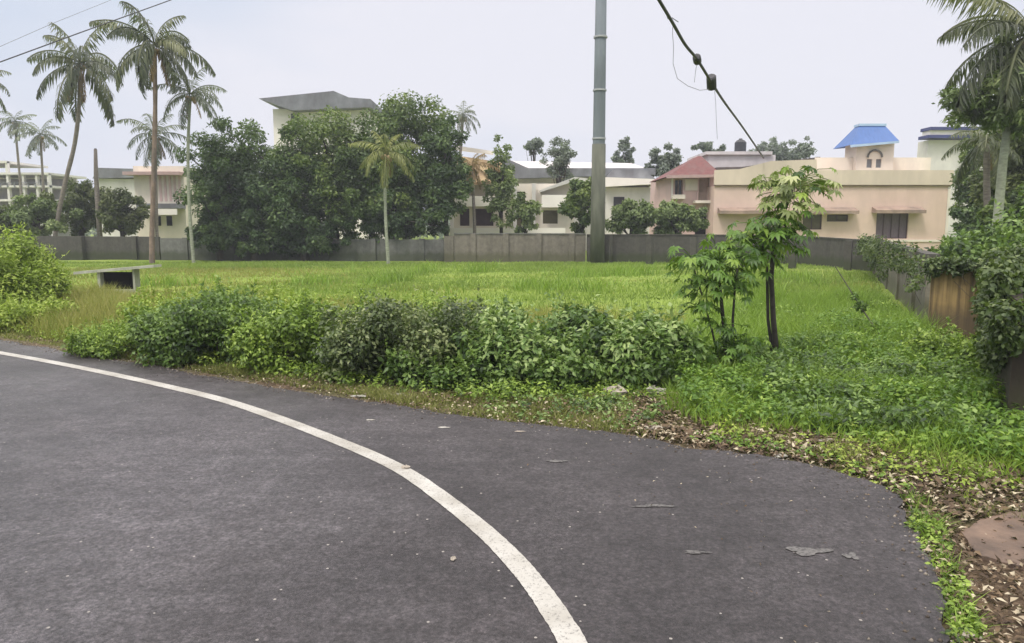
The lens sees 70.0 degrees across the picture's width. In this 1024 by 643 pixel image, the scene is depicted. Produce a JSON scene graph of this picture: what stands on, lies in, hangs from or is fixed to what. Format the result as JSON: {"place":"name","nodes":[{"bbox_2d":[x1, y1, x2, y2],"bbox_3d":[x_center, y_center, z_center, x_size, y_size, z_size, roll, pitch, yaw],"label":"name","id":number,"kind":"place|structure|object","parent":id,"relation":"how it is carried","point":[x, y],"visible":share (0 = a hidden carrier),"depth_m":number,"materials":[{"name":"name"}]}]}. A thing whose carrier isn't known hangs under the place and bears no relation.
{"place":"outdoors","nodes":[
{"label":"outdoors","id":0,"kind":"place"},
{"bbox_2d":[0,280,182,354],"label":"tall grass","id":1,"kind":"structure","parent":0,"point":[91,306],"depth_m":14.44,"materials":[{"name":"green plant"}]},
{"bbox_2d":[76,285,689,352],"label":"tall grass","id":2,"kind":"structure","parent":0,"point":[342,304],"depth_m":16.34,"materials":[{"name":"green plant"}]},
{"bbox_2d":[48,260,884,300],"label":"field grass","id":3,"kind":"structure","parent":0,"point":[519,266],"depth_m":28.00,"materials":[{"name":"green plant"}]},
{"bbox_2d":[0,340,949,642],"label":"road","id":4,"kind":"structure","parent":0,"point":[134,512],"depth_m":4.82,"materials":[{"name":"grey asphalt"}]},
{"bbox_2d":[0,351,586,642],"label":"edge line","id":5,"kind":"object","parent":4,"relation":"on","point":[558,618],"visible":1,"depth_m":5.00,"materials":[{"name":"paint"}]},
{"bbox_2d":[0,336,994,642],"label":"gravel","id":6,"kind":"structure","parent":4,"relation":"on","point":[268,386],"depth_m":6.64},
{"bbox_2d":[140,258,838,294],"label":"tall grass","id":7,"kind":"structure","parent":0,"point":[536,283],"depth_m":25.43,"materials":[{"name":"green plant"}]},
{"bbox_2d":[0,0,1023,209],"label":"sky","id":8,"kind":"structure","parent":0,"point":[787,70],"materials":[{"name":"white"}]},
{"bbox_2d":[1,228,1023,642],"bbox_3d":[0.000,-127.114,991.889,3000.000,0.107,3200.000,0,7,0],"label":"ground","id":9,"kind":"structure","parent":0,"point":[1005,632],"depth_m":10.04,"materials":[{"name":"green plant"}]},
{"bbox_2d":[0,111,36,205],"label":"coconut palm","id":10,"kind":"object","parent":9,"relation":"on","point":[15,124],"visible":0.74,"depth_m":70.14,"materials":[{"name":"green plant"}]},
{"bbox_2d":[0,221,74,306],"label":"wild bush","id":11,"kind":"object","parent":9,"relation":"on","point":[23,274],"visible":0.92,"depth_m":16.87,"materials":[{"name":"green plant"}]},
{"bbox_2d":[8,119,66,191],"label":"coconut palm","id":12,"kind":"object","parent":9,"relation":"on","point":[38,139],"visible":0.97,"depth_m":68.18,"materials":[{"name":"green plant"}]},
{"bbox_2d":[0,285,80,332],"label":"wild bush","id":13,"kind":"object","parent":9,"relation":"on","point":[6,306],"visible":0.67,"depth_m":14.20,"materials":[{"name":"green plant"}]},
{"bbox_2d":[0,192,84,235],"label":"tree","id":14,"kind":"object","parent":9,"relation":"on","point":[36,213],"visible":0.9,"depth_m":46.03,"materials":[{"name":"green plant"}]},
{"bbox_2d":[0,161,86,235],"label":"unfinished building","id":15,"kind":"structure","parent":9,"relation":"on","point":[9,183],"depth_m":79.63,"materials":[{"name":"white paint"}]},
{"bbox_2d":[26,22,123,235],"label":"coconut palm","id":16,"kind":"object","parent":9,"relation":"on","point":[74,75],"visible":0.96,"depth_m":45.09,"materials":[{"name":"green plant"}]},
{"bbox_2d":[38,177,111,235],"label":"tree","id":17,"kind":"object","parent":9,"relation":"on","point":[81,195],"visible":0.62,"depth_m":48.72,"materials":[{"name":"green plant"}]},
{"bbox_2d":[0,236,160,259],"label":"boundary wall","id":18,"kind":"structure","parent":9,"relation":"on","point":[105,248],"depth_m":44.06,"materials":[{"name":"grey concrete"}]},
{"bbox_2d":[94,148,102,235],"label":"bare trunk","id":19,"kind":"object","parent":9,"relation":"on","point":[97,206],"visible":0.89,"depth_m":47.23,"materials":[{"name":"brown plant"}]},
{"bbox_2d":[60,299,169,359],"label":"wild shrub","id":20,"kind":"object","parent":9,"relation":"on","point":[106,342],"visible":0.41,"depth_m":11.21,"materials":[{"name":"green plant"}]},
{"bbox_2d":[93,168,136,236],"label":"building","id":21,"kind":"structure","parent":9,"relation":"on","point":[113,178],"depth_m":64.94,"materials":[{"name":"white paint"}]},
{"bbox_2d":[73,264,161,292],"bbox_3d":[-11.660,-1.223,21.674,2.356,0.929,0.500,0,7,0],"label":"culvert","id":22,"kind":"object","parent":9,"relation":"on","point":[129,280],"visible":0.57,"depth_m":21.70,"materials":[{"name":"concrete"}]},
{"bbox_2d":[94,187,149,236],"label":"tree","id":23,"kind":"object","parent":9,"relation":"on","point":[116,212],"visible":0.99,"depth_m":48.05,"materials":[{"name":"green plant"}]},
{"bbox_2d":[12,308,260,371],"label":"ground weeds","id":24,"kind":"object","parent":9,"relation":"on","point":[136,345],"visible":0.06,"depth_m":11.54,"materials":[{"name":"green plant"}]},
{"bbox_2d":[89,1,215,263],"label":"coconut palm","id":25,"kind":"object","parent":9,"relation":"on","point":[142,60],"visible":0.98,"depth_m":37.71,"materials":[{"name":"green plant"}]},
{"bbox_2d":[116,113,193,236],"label":"coconut palm","id":26,"kind":"object","parent":9,"relation":"on","point":[159,145],"visible":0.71,"depth_m":48.95,"materials":[{"name":"green plant"}]},
{"bbox_2d":[122,166,204,237],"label":"pink striped house","id":27,"kind":"structure","parent":9,"relation":"on","point":[172,217],"depth_m":55.18,"materials":[{"name":"beige paint"}]},
{"bbox_2d":[150,66,227,262],"bbox_3d":[-17.149,-8.379,39.833,3.883,10.536,3.432,-5,9,-36],"label":"coconut palm","id":28,"kind":"object","parent":9,"relation":"on","point":[195,97],"visible":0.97,"depth_m":39.42,"materials":[{"name":"green plant"}]},
{"bbox_2d":[123,275,284,367],"bbox_3d":[-4.631,-0.038,11.328,2.268,1.420,2.465,0,7,0],"label":"wild shrub","id":29,"kind":"object","parent":9,"relation":"on","point":[177,333],"visible":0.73,"depth_m":10.52,"materials":[{"name":"green plant"}]},
{"bbox_2d":[184,194,245,260],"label":"broadleaf tree","id":30,"kind":"object","parent":9,"relation":"on","point":[210,239],"visible":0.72,"depth_m":41.99,"materials":[{"name":"green plant"}]},
{"bbox_2d":[116,271,320,322],"bbox_3d":[-4.956,-0.203,12.807,3.696,1.389,1.812,0,7,0],"label":"wild shrub","id":31,"kind":"object","parent":9,"relation":"on","point":[272,294],"visible":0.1,"depth_m":12.55,"materials":[{"name":"green plant"}]},
{"bbox_2d":[172,116,276,243],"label":"broadleaf tree","id":32,"kind":"object","parent":9,"relation":"on","point":[211,176],"visible":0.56,"depth_m":42.21,"materials":[{"name":"green plant"}]},
{"bbox_2d":[209,189,297,260],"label":"broadleaf tree","id":33,"kind":"object","parent":9,"relation":"on","point":[247,226],"visible":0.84,"depth_m":41.67,"materials":[{"name":"green plant"}]},
{"bbox_2d":[225,124,335,255],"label":"broadleaf tree","id":34,"kind":"object","parent":9,"relation":"on","point":[264,182],"visible":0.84,"depth_m":41.49,"materials":[{"name":"green plant"}]},
{"bbox_2d":[222,286,370,375],"bbox_3d":[-3.022,0.105,10.575,2.160,1.237,1.956,0,7,0],"label":"wild shrub","id":35,"kind":"object","parent":9,"relation":"on","point":[293,329],"visible":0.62,"depth_m":10.02,"materials":[{"name":"green plant"}]},
{"bbox_2d":[160,238,443,261],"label":"boundary wall","id":36,"kind":"structure","parent":9,"relation":"on","point":[366,250],"depth_m":42.67,"materials":[{"name":"grey concrete"}]},
{"bbox_2d":[259,209,360,260],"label":"bush","id":37,"kind":"object","parent":9,"relation":"on","point":[319,240],"visible":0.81,"depth_m":41.91,"materials":[{"name":"green plant"}]},
{"bbox_2d":[259,91,387,238],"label":"tall white house","id":38,"kind":"structure","parent":9,"relation":"on","point":[303,104],"depth_m":59.06,"materials":[{"name":"paint"}]},
{"bbox_2d":[13,335,640,429],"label":"leaf litter","id":39,"kind":"object","parent":9,"relation":"on","point":[449,396],"visible":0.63,"depth_m":8.37,"materials":[{"name":"brown plant"}]},
{"bbox_2d":[266,104,401,238],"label":"broadleaf tree","id":40,"kind":"object","parent":9,"relation":"on","point":[322,130],"visible":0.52,"depth_m":42.17,"materials":[{"name":"green plant"}]},
{"bbox_2d":[329,131,412,238],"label":"broadleaf tree","id":41,"kind":"object","parent":9,"relation":"on","point":[357,176],"visible":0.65,"depth_m":41.92,"materials":[{"name":"green plant"}]},
{"bbox_2d":[348,131,420,263],"bbox_3d":[-6.705,-6.445,38.562,3.004,7.207,3.243,-6,10,-41],"label":"coconut palm","id":42,"kind":"object","parent":9,"relation":"on","point":[385,157],"visible":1,"depth_m":38.08,"materials":[{"name":"green plant"}]},
{"bbox_2d":[342,183,449,242],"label":"broadleaf tree","id":43,"kind":"object","parent":9,"relation":"on","point":[406,225],"visible":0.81,"depth_m":42.20,"materials":[{"name":"green plant"}]},
{"bbox_2d":[309,282,493,385],"bbox_3d":[-1.449,0.158,9.989,2.551,1.420,2.153,0,7,0],"label":"wild shrub","id":44,"kind":"object","parent":9,"relation":"on","point":[361,345],"visible":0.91,"depth_m":9.32,"materials":[{"name":"green plant"}]},
{"bbox_2d":[333,284,469,341],"bbox_3d":[-1.737,0.027,11.222,2.568,1.259,1.389,0,7,0],"label":"wild shrub","id":45,"kind":"object","parent":9,"relation":"on","point":[430,304],"visible":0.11,"depth_m":11.07,"materials":[{"name":"green plant"}]},
{"bbox_2d":[0,329,806,458],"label":"verge grass","id":46,"kind":"structure","parent":9,"relation":"on","point":[381,393],"depth_m":8.36,"materials":[{"name":"green plant"}]},
{"bbox_2d":[347,88,469,238],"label":"broadleaf tree","id":47,"kind":"object","parent":9,"relation":"on","point":[396,121],"visible":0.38,"depth_m":43.73,"materials":[{"name":"green plant"}]},
{"bbox_2d":[176,351,672,403],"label":"ground weeds","id":48,"kind":"object","parent":9,"relation":"on","point":[503,387],"visible":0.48,"depth_m":8.86,"materials":[{"name":"green plant"}]},
{"bbox_2d":[409,114,475,236],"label":"broadleaf tree","id":49,"kind":"object","parent":9,"relation":"on","point":[447,181],"visible":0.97,"depth_m":42.72,"materials":[{"name":"green plant"}]},
{"bbox_2d":[7,294,884,386],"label":"field grass","id":50,"kind":"structure","parent":9,"relation":"on","point":[539,302],"depth_m":18.76,"materials":[{"name":"green plant"}]},
{"bbox_2d":[448,101,480,235],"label":"coconut palm","id":51,"kind":"object","parent":9,"relation":"on","point":[462,117],"visible":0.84,"depth_m":50.54,"materials":[{"name":"green plant"}]},
{"bbox_2d":[457,153,500,232],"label":"coconut palm","id":52,"kind":"object","parent":9,"relation":"on","point":[474,174],"visible":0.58,"depth_m":45.72,"materials":[{"name":"green plant"}]},
{"bbox_2d":[480,135,519,232],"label":"slender tree","id":53,"kind":"object","parent":9,"relation":"on","point":[506,179],"visible":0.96,"depth_m":45.91,"materials":[{"name":"green plant"}]},
{"bbox_2d":[454,233,585,262],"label":"boundary wall","id":54,"kind":"structure","parent":9,"relation":"on","point":[512,247],"depth_m":41.15,"materials":[{"name":"grey concrete"}]},
{"bbox_2d":[450,146,589,235],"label":"house","id":55,"kind":"structure","parent":9,"relation":"on","point":[549,198],"depth_m":49.30,"materials":[{"name":"beige paint"}]},
{"bbox_2d":[506,191,543,232],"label":"slender tree","id":56,"kind":"object","parent":9,"relation":"on","point":[524,212],"visible":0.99,"depth_m":44.14,"materials":[{"name":"green plant"}]},
{"bbox_2d":[445,287,605,391],"bbox_3d":[0.256,0.239,9.778,2.310,1.326,2.152,0,7,0],"label":"wild shrub","id":57,"kind":"object","parent":9,"relation":"on","point":[521,335],"visible":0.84,"depth_m":9.22,"materials":[{"name":"green plant"}]},
{"bbox_2d":[377,336,690,393],"bbox_3d":[0.277,0.559,9.254,3.959,0.751,1.202,0,7,0],"label":"wild shrub","id":58,"kind":"object","parent":9,"relation":"on","point":[560,368],"visible":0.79,"depth_m":8.95,"materials":[{"name":"green plant"}]},
{"bbox_2d":[539,135,577,183],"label":"slender tree","id":59,"kind":"object","parent":9,"relation":"on","point":[563,154],"visible":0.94,"depth_m":56.64,"materials":[{"name":"green plant"}]},
{"bbox_2d":[478,389,668,430],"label":"ground weeds","id":60,"kind":"object","parent":9,"relation":"on","point":[599,401],"visible":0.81,"depth_m":8.02,"materials":[{"name":"green plant"}]},
{"bbox_2d":[557,177,590,232],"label":"slender tree","id":61,"kind":"object","parent":9,"relation":"on","point":[576,203],"visible":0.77,"depth_m":42.90,"materials":[{"name":"green plant"}]},
{"bbox_2d":[493,158,655,249],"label":"grey roofed house","id":62,"kind":"structure","parent":9,"relation":"on","point":[528,172],"depth_m":60.69,"materials":[{"name":"white paint"}]},
{"bbox_2d":[590,0,607,262],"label":"utility pole","id":63,"kind":"object","parent":9,"relation":"on","point":[597,240],"visible":0.91,"depth_m":38.83,"materials":[{"name":"concrete"}]},
{"bbox_2d":[611,136,635,163],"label":"tree","id":64,"kind":"object","parent":9,"relation":"on","point":[624,146],"visible":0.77,"depth_m":73.11,"materials":[{"name":"green plant"}]},
{"bbox_2d":[605,169,654,233],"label":"white gabled house","id":65,"kind":"structure","parent":9,"relation":"on","point":[622,184],"depth_m":59.15,"materials":[{"name":"paint"}]},
{"bbox_2d":[553,294,709,387],"bbox_3d":[1.542,0.247,9.869,2.124,1.286,1.954,-2,8,-16],"label":"wild shrub","id":66,"kind":"object","parent":9,"relation":"on","point":[616,338],"visible":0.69,"depth_m":9.30,"materials":[{"name":"green plant"}]},
{"bbox_2d":[605,197,664,233],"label":"tree","id":67,"kind":"object","parent":9,"relation":"on","point":[632,215],"visible":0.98,"depth_m":43.03,"materials":[{"name":"green plant"}]},
{"bbox_2d":[644,141,683,176],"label":"tree","id":68,"kind":"object","parent":9,"relation":"on","point":[665,163],"visible":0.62,"depth_m":60.28,"materials":[{"name":"green plant"}]},
{"bbox_2d":[650,198,709,233],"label":"tree","id":69,"kind":"object","parent":9,"relation":"on","point":[680,217],"visible":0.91,"depth_m":43.01,"materials":[{"name":"green plant"}]},
{"bbox_2d":[664,233,775,369],"bbox_3d":[2.798,-0.221,9.934,1.472,1.949,1.160,0,7,0],"label":"papaya sapling","id":70,"kind":"object","parent":9,"relation":"on","point":[705,259],"visible":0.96,"depth_m":9.76,"materials":[{"name":"green plant"}]},
{"bbox_2d":[586,234,871,270],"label":"boundary wall","id":71,"kind":"structure","parent":9,"relation":"on","point":[825,251],"depth_m":39.67,"materials":[{"name":"grey concrete"}]},
{"bbox_2d":[649,151,819,233],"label":"red roofed house","id":72,"kind":"structure","parent":9,"relation":"on","point":[690,181],"depth_m":47.38,"materials":[{"name":"pink paint"}]},
{"bbox_2d":[657,0,763,158],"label":"overhead cable","id":73,"kind":"object","parent":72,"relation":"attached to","point":[711,82],"visible":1,"depth_m":11.93,"materials":[{"name":"grey metal"}]},
{"bbox_2d":[749,136,796,160],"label":"tree","id":74,"kind":"object","parent":9,"relation":"on","point":[779,151],"visible":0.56,"depth_m":92.01,"materials":[{"name":"green plant"}]},
{"bbox_2d":[718,165,843,362],"bbox_3d":[3.726,-0.766,10.261,1.681,2.880,1.315,0,7,0],"label":"papaya sapling","id":75,"kind":"object","parent":9,"relation":"on","point":[766,235],"visible":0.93,"depth_m":10.04,"materials":[{"name":"green plant"}]},
{"bbox_2d":[788,135,817,159],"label":"tree","id":76,"kind":"object","parent":9,"relation":"on","point":[802,150],"visible":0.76,"depth_m":87.72,"materials":[{"name":"green plant"}]},
{"bbox_2d":[690,430,926,507],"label":"ground weeds","id":77,"kind":"object","parent":9,"relation":"on","point":[776,447],"visible":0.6,"depth_m":6.44,"materials":[{"name":"green plant"}]},
{"bbox_2d":[624,389,1023,521],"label":"leaf litter","id":78,"kind":"object","parent":9,"relation":"on","point":[941,487],"visible":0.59,"depth_m":6.17,"materials":[{"name":"brown plant"}]},
{"bbox_2d":[706,124,953,250],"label":"cream house","id":79,"kind":"structure","parent":9,"relation":"on","point":[884,191],"depth_m":45.46,"materials":[{"name":"beige paint"}]},
{"bbox_2d":[876,213,907,238],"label":"window","id":80,"kind":"structure","parent":79,"relation":"in","point":[892,225],"depth_m":45.74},
{"bbox_2d":[648,286,1023,488],"bbox_3d":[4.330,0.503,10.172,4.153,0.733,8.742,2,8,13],"label":"ground weeds","id":81,"kind":"object","parent":9,"relation":"on","point":[976,395],"visible":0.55,"depth_m":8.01,"materials":[{"name":"green plant"}]},
{"bbox_2d":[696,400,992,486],"bbox_3d":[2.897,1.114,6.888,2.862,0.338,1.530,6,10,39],"label":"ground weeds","id":82,"kind":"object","parent":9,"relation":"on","point":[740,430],"visible":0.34,"depth_m":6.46,"materials":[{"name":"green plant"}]},
{"bbox_2d":[872,238,939,321],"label":"boundary wall","id":83,"kind":"structure","parent":9,"relation":"on","point":[894,282],"depth_m":17.82,"materials":[{"name":"grey concrete"}]},
{"bbox_2d":[852,233,888,282],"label":"creeper","id":84,"kind":"object","parent":83,"relation":"attached to","point":[870,249],"visible":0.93,"depth_m":26.49,"materials":[{"name":"green plant"}]},
{"bbox_2d":[881,238,937,303],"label":"creeper","id":85,"kind":"object","parent":83,"relation":"attached to","point":[905,264],"visible":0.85,"depth_m":16.47,"materials":[{"name":"green plant"}]},
{"bbox_2d":[800,430,1023,519],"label":"verge grass","id":86,"kind":"structure","parent":9,"relation":"on","point":[858,452],"depth_m":6.18,"materials":[{"name":"green plant"}]},
{"bbox_2d":[830,445,1023,505],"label":"ground weeds","id":87,"kind":"object","parent":9,"relation":"on","point":[956,481],"visible":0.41,"depth_m":5.87,"materials":[{"name":"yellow plant"}]},
{"bbox_2d":[894,316,988,373],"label":"wild bush","id":88,"kind":"object","parent":9,"relation":"on","point":[965,347],"visible":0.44,"depth_m":10.32,"materials":[{"name":"green plant"}]},
{"bbox_2d":[890,486,1005,642],"bbox_3d":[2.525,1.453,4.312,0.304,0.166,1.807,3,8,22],"label":"ground weeds","id":89,"kind":"object","parent":9,"relation":"on","point":[967,628],"visible":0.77,"depth_m":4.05,"materials":[{"name":"green plant"}]},
{"bbox_2d":[917,127,988,236],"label":"white house","id":90,"kind":"structure","parent":9,"relation":"on","point":[937,145],"depth_m":57.29,"materials":[{"name":"paint"}]},
{"bbox_2d":[928,263,980,340],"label":"boundary wall","id":91,"kind":"structure","parent":9,"relation":"on","point":[949,297],"depth_m":12.90,"materials":[{"name":"brown concrete"}]},
{"bbox_2d":[921,254,985,296],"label":"creeper","id":92,"kind":"object","parent":91,"relation":"attached to","point":[961,266],"visible":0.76,"depth_m":12.76,"materials":[{"name":"green plant"}]},
{"bbox_2d":[914,506,1023,642],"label":"leaf litter","id":93,"kind":"object","parent":9,"relation":"on","point":[974,584],"visible":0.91,"depth_m":4.12,"materials":[{"name":"brown plant"}]},
{"bbox_2d":[948,197,993,240],"bbox_3d":[21.862,-4.090,33.711,3.069,3.608,3.195,0,7,0],"label":"broadleaf tree","id":94,"kind":"object","parent":9,"relation":"on","point":[966,214],"visible":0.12,"depth_m":34.05,"materials":[{"name":"green plant"}]},
{"bbox_2d":[947,131,998,227],"bbox_3d":[25.907,-6.664,39.472,4.213,7.236,3.892,5,9,35],"label":"broadleaf tree","id":95,"kind":"object","parent":9,"relation":"on","point":[962,192],"visible":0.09,"depth_m":39.29,"materials":[{"name":"green plant"}]},
{"bbox_2d":[923,190,1023,262],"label":"wild bush","id":96,"kind":"object","parent":9,"relation":"on","point":[989,239],"visible":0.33,"depth_m":16.26,"materials":[{"name":"green plant"}]},
{"bbox_2d":[927,0,1023,124],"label":"coconut palm","id":97,"kind":"object","parent":9,"relation":"on","point":[983,28],"visible":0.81,"depth_m":19.90,"materials":[{"name":"green plant"}]},
{"bbox_2d":[931,28,1023,228],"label":"forked tree","id":98,"kind":"object","parent":9,"relation":"on","point":[993,118],"visible":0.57,"depth_m":20.43,"materials":[{"name":"green plant"}]},
{"bbox_2d":[941,115,1022,210],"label":"coconut palm","id":99,"kind":"object","parent":9,"relation":"on","point":[986,149],"visible":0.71,"depth_m":26.39,"materials":[{"name":"green plant"}]},
{"bbox_2d":[958,511,1023,571],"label":"flat stone","id":100,"kind":"object","parent":9,"relation":"on","point":[991,547],"visible":0.81,"depth_m":4.65,"materials":[{"name":"beige stone"}]},
{"bbox_2d":[967,95,1023,207],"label":"broadleaf tree","id":101,"kind":"object","parent":9,"relation":"on","point":[1015,176],"visible":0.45,"depth_m":29.40,"materials":[{"name":"green plant"}]},
{"bbox_2d":[969,241,1023,373],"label":"creeper","id":102,"kind":"object","parent":9,"relation":"on","point":[1000,276],"visible":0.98,"depth_m":7.32,"materials":[{"name":"green plant"}]},
{"bbox_2d":[970,181,1023,235],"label":"broadleaf tree","id":103,"kind":"object","parent":9,"relation":"on","point":[1014,201],"visible":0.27,"depth_m":24.75,"materials":[{"name":"green plant"}]},
{"bbox_2d":[996,290,1023,426],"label":"boundary wall","id":104,"kind":"structure","parent":9,"relation":"on","point":[1012,372],"depth_m":7.07,"materials":[{"name":"concrete"}]},
{"bbox_2d":[673,278,951,364],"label":"tall grass","id":105,"kind":"structure","parent":0,"point":[761,298],"depth_m":13.91,"materials":[{"name":"green plant"}]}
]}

